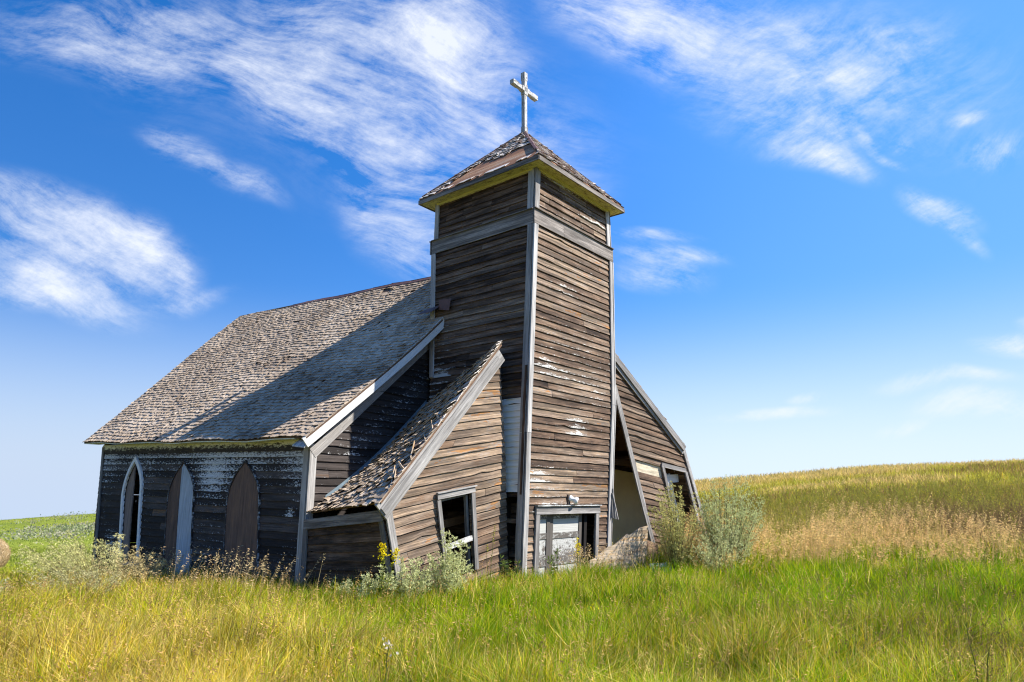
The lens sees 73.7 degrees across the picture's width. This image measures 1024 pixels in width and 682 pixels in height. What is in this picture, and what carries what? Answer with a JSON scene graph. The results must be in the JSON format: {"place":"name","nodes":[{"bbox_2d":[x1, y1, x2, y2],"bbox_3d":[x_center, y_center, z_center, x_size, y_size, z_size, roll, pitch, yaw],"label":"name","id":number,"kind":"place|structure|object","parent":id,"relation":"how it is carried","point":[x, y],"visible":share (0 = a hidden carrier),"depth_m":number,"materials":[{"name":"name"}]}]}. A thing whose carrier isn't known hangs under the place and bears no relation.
{"place":"outdoors","nodes":[
{"label":"outdoors","id":0,"kind":"place"},
{"bbox_2d":[0,457,1023,578],"bbox_3d":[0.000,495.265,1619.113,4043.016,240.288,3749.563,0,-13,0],"label":"ground","id":1,"kind":"structure","parent":0,"point":[40,525],"depth_m":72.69,"materials":[{"name":"green plant"}]},
{"bbox_2d":[0,539,13,567],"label":"hay bale","id":2,"kind":"object","parent":1,"relation":"on","point":[5,554],"visible":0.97,"depth_m":30.87,"materials":[{"name":"plant"}]},
{"bbox_2d":[0,577,13,594],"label":"mugwort","id":3,"kind":"object","parent":1,"relation":"on","point":[3,584],"visible":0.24,"depth_m":11.35,"materials":[{"name":"green plant"}]},
{"bbox_2d":[0,511,95,543],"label":"hill brush","id":4,"kind":"object","parent":1,"relation":"on","point":[72,528],"visible":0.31,"depth_m":84.94,"materials":[{"name":"green plant"}]},
{"bbox_2d":[11,535,111,579],"bbox_3d":[-8.971,4.566,13.572,1.674,1.331,1.681,0,-13,0],"label":"mugwort","id":5,"kind":"object","parent":1,"relation":"on","point":[50,553],"visible":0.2,"depth_m":13.45,"materials":[{"name":"green plant"}]},
{"bbox_2d":[23,564,127,598],"bbox_3d":[-7.037,4.104,11.147,1.468,0.942,1.465,-8,-15,32],"label":"mugwort","id":6,"kind":"object","parent":1,"relation":"on","point":[89,573],"visible":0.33,"depth_m":11.12,"materials":[{"name":"green plant"}]},
{"bbox_2d":[20,530,132,584],"bbox_3d":[-7.995,4.205,12.598,1.920,1.412,1.783,5,-14,-20],"label":"mugwort","id":7,"kind":"object","parent":1,"relation":"on","point":[81,561],"visible":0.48,"depth_m":12.49,"materials":[{"name":"green plant"}]},
{"bbox_2d":[100,533,126,584],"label":"mugwort","id":8,"kind":"object","parent":1,"relation":"on","point":[114,547],"visible":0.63,"depth_m":12.50,"materials":[{"name":"green plant"}]},
{"bbox_2d":[89,544,174,586],"bbox_3d":[-6.789,4.252,12.325,1.338,1.139,1.334,-11,-17,39],"label":"mugwort","id":9,"kind":"object","parent":1,"relation":"on","point":[142,566],"visible":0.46,"depth_m":12.26,"materials":[{"name":"green plant"}]},
{"bbox_2d":[328,577,350,599],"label":"sage bush","id":10,"kind":"object","parent":1,"relation":"on","point":[339,588],"visible":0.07,"depth_m":10.29,"materials":[{"name":"green plant"}]},
{"bbox_2d":[343,571,380,600],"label":"sage bush","id":11,"kind":"object","parent":1,"relation":"on","point":[375,583],"visible":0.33,"depth_m":10.02,"materials":[{"name":"green plant"}]},
{"bbox_2d":[373,543,399,601],"bbox_3d":[-1.805,3.493,9.805,0.363,1.153,0.219,-5,-14,22],"label":"goldenrod","id":12,"kind":"object","parent":1,"relation":"on","point":[395,552],"visible":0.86,"depth_m":9.88,"materials":[{"name":"yellow plant"}]},
{"bbox_2d":[382,637,398,681],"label":"white wildflower","id":13,"kind":"object","parent":1,"relation":"on","point":[389,644],"visible":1,"depth_m":4.55,"materials":[{"name":"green plant"}]},
{"bbox_2d":[83,71,705,595],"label":"wooden church","id":14,"kind":"structure","parent":1,"relation":"on","point":[477,389],"depth_m":14.34,"materials":[{"name":"brown wood"}]},
{"bbox_2d":[538,514,549,574],"bbox_3d":[0.547,4.109,12.960,0.089,1.580,0.529,-10,-17,38],"label":"door leaf","id":15,"kind":"structure","parent":14,"relation":"in","point":[544,540],"depth_m":13.08,"materials":[{"name":"grey wood"}]},
{"bbox_2d":[549,513,581,575],"bbox_3d":[1.052,4.258,13.598,0.089,1.580,1.179,-10,-17,38],"label":"door leaf","id":16,"kind":"structure","parent":14,"relation":"in","point":[564,528],"depth_m":13.63,"materials":[{"name":"grey wood"}]},
{"bbox_2d":[375,556,433,602],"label":"sage bush","id":17,"kind":"object","parent":1,"relation":"on","point":[407,582],"visible":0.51,"depth_m":10.18,"materials":[{"name":"green plant"}]},
{"bbox_2d":[421,527,473,596],"bbox_3d":[-1.012,3.596,10.659,0.843,1.333,0.833,0,-13,0],"label":"sage bush","id":18,"kind":"object","parent":1,"relation":"on","point":[449,570],"visible":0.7,"depth_m":10.59,"materials":[{"name":"green plant"}]},
{"bbox_2d":[482,527,495,582],"bbox_3d":[-0.379,3.625,10.963,0.249,1.309,0.125,0,-13,0],"label":"goldenrod","id":19,"kind":"object","parent":1,"relation":"on","point":[491,555],"visible":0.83,"depth_m":11.00,"materials":[{"name":"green plant"}]},
{"bbox_2d":[498,554,520,579],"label":"leafy weed","id":20,"kind":"object","parent":1,"relation":"on","point":[503,562],"visible":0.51,"depth_m":11.65,"materials":[{"name":"green plant"}]},
{"bbox_2d":[1,467,1023,681],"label":"weeds","id":21,"kind":"object","parent":1,"relation":"on","point":[964,504],"visible":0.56,"depth_m":20.09,"materials":[{"name":"green plant"}]},
{"bbox_2d":[544,547,560,574],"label":"leafy weed","id":22,"kind":"object","parent":1,"relation":"on","point":[552,560],"visible":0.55,"depth_m":12.45,"materials":[{"name":"green plant"}]},
{"bbox_2d":[573,537,583,566],"bbox_3d":[1.204,4.075,12.383,0.183,1.009,0.222,8,-15,-32],"label":"goldenrod","id":23,"kind":"object","parent":1,"relation":"on","point":[578,543],"visible":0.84,"depth_m":12.46,"materials":[{"name":"yellow plant"}]},
{"bbox_2d":[589,526,647,571],"bbox_3d":[2.119,4.260,13.515,1.571,1.141,0.071,8,-15,-30],"label":"fallen board","id":24,"kind":"object","parent":1,"relation":"on","point":[634,541],"visible":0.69,"depth_m":13.63,"materials":[{"name":"grey wood"}]},
{"bbox_2d":[647,540,659,563],"bbox_3d":[2.953,4.535,14.243,0.472,0.746,0.178,8,-15,-31],"label":"fallen board","id":25,"kind":"object","parent":1,"relation":"on","point":[649,545],"visible":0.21,"depth_m":14.33,"materials":[{"name":"brown wood"}]},
{"bbox_2d":[649,561,683,571],"bbox_3d":[3.071,4.513,13.435,0.770,0.311,0.139,5,-14,-22],"label":"fallen board","id":26,"kind":"object","parent":1,"relation":"on","point":[661,566],"visible":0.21,"depth_m":13.40,"materials":[{"name":"white paint"}]},
{"bbox_2d":[648,481,703,569],"bbox_3d":[3.220,3.772,13.594,1.086,2.004,1.098,-11,-17,39],"label":"sage bush","id":27,"kind":"object","parent":1,"relation":"on","point":[676,548],"visible":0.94,"depth_m":13.45,"materials":[{"name":"green plant"}]},
{"bbox_2d":[685,517,749,573],"bbox_3d":[3.947,4.034,13.112,1.210,1.273,1.295,0,-13,0],"label":"sage bush","id":28,"kind":"object","parent":1,"relation":"on","point":[709,555],"visible":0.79,"depth_m":12.95,"materials":[{"name":"green plant"}]},
{"bbox_2d":[696,475,766,570],"bbox_3d":[4.446,3.755,13.890,1.548,2.099,1.429,0,-13,0],"label":"sage bush","id":29,"kind":"object","parent":1,"relation":"on","point":[715,516],"visible":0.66,"depth_m":13.77,"materials":[{"name":"green plant"}]},
{"bbox_2d":[964,623,992,681],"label":"dead stalk","id":30,"kind":"object","parent":1,"relation":"on","point":[987,677],"visible":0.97,"depth_m":4.86,"materials":[{"name":"brown plant"}]},
{"bbox_2d":[0,520,1023,681],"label":"meadow grass","id":31,"kind":"structure","parent":0,"point":[824,664],"depth_m":6.84,"materials":[{"name":"green plant"}]},
{"bbox_2d":[0,493,1023,681],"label":"dry grass","id":32,"kind":"structure","parent":0,"point":[818,542],"depth_m":11.90,"materials":[{"name":"beige plant"}]},
{"bbox_2d":[0,0,1023,520],"label":"sky","id":33,"kind":"structure","parent":0,"point":[817,243],"materials":[{"name":"blue"}]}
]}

